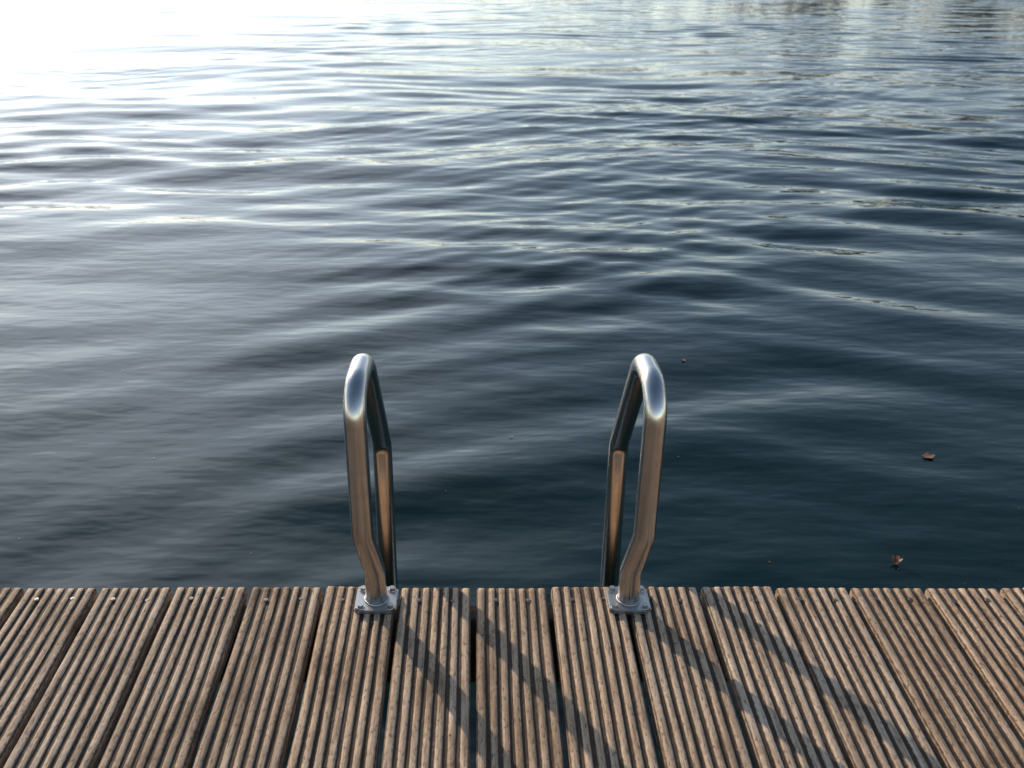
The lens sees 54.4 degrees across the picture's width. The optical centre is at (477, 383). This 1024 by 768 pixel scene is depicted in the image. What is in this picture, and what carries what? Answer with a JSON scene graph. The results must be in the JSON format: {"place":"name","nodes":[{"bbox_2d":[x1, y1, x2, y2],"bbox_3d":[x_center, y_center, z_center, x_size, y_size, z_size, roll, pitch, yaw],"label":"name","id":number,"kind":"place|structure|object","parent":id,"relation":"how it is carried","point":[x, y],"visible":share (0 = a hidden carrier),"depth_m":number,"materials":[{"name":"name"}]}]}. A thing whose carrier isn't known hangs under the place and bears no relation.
{"place":"outdoors","nodes":[
{"label":"outdoors","id":0,"kind":"place"},
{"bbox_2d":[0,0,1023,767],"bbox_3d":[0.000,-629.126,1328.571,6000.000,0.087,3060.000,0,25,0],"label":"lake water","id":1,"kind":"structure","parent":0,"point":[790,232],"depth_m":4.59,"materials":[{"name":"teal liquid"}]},
{"bbox_2d":[892,555,902,563],"bbox_3d":[1.101,0.463,2.620,0.028,0.016,0.042,19,31,34],"label":"floating leaf","id":2,"kind":"object","parent":1,"relation":"on","point":[896,559],"visible":1,"depth_m":2.62,"materials":[{"name":"brown plant"}]},
{"bbox_2d":[922,453,934,457],"bbox_3d":[1.420,0.227,3.141,0.035,0.004,0.037,17,30,32],"label":"floating leaf","id":3,"kind":"object","parent":1,"relation":"on","point":[926,455],"visible":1,"depth_m":3.14,"materials":[{"name":"brown plant"}]},
{"bbox_3d":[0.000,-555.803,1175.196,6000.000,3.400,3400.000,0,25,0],"label":"ground","id":4,"kind":"structure","parent":0,"visible":0},
{"bbox_2d":[0,586,1023,767],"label":"wooden deck","id":5,"kind":"structure","parent":4,"relation":"on","point":[867,678],"depth_m":1.74,"materials":[{"name":"brown wood"}]},
{"bbox_2d":[343,353,666,613],"bbox_3d":[0.047,0.712,2.209,0.566,1.732,0.349,0,25,0],"label":"swim ladder","id":6,"kind":"object","parent":5,"relation":"attached to","point":[363,407],"visible":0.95,"depth_m":1.87,"materials":[{"name":"silver metal"}]}
]}

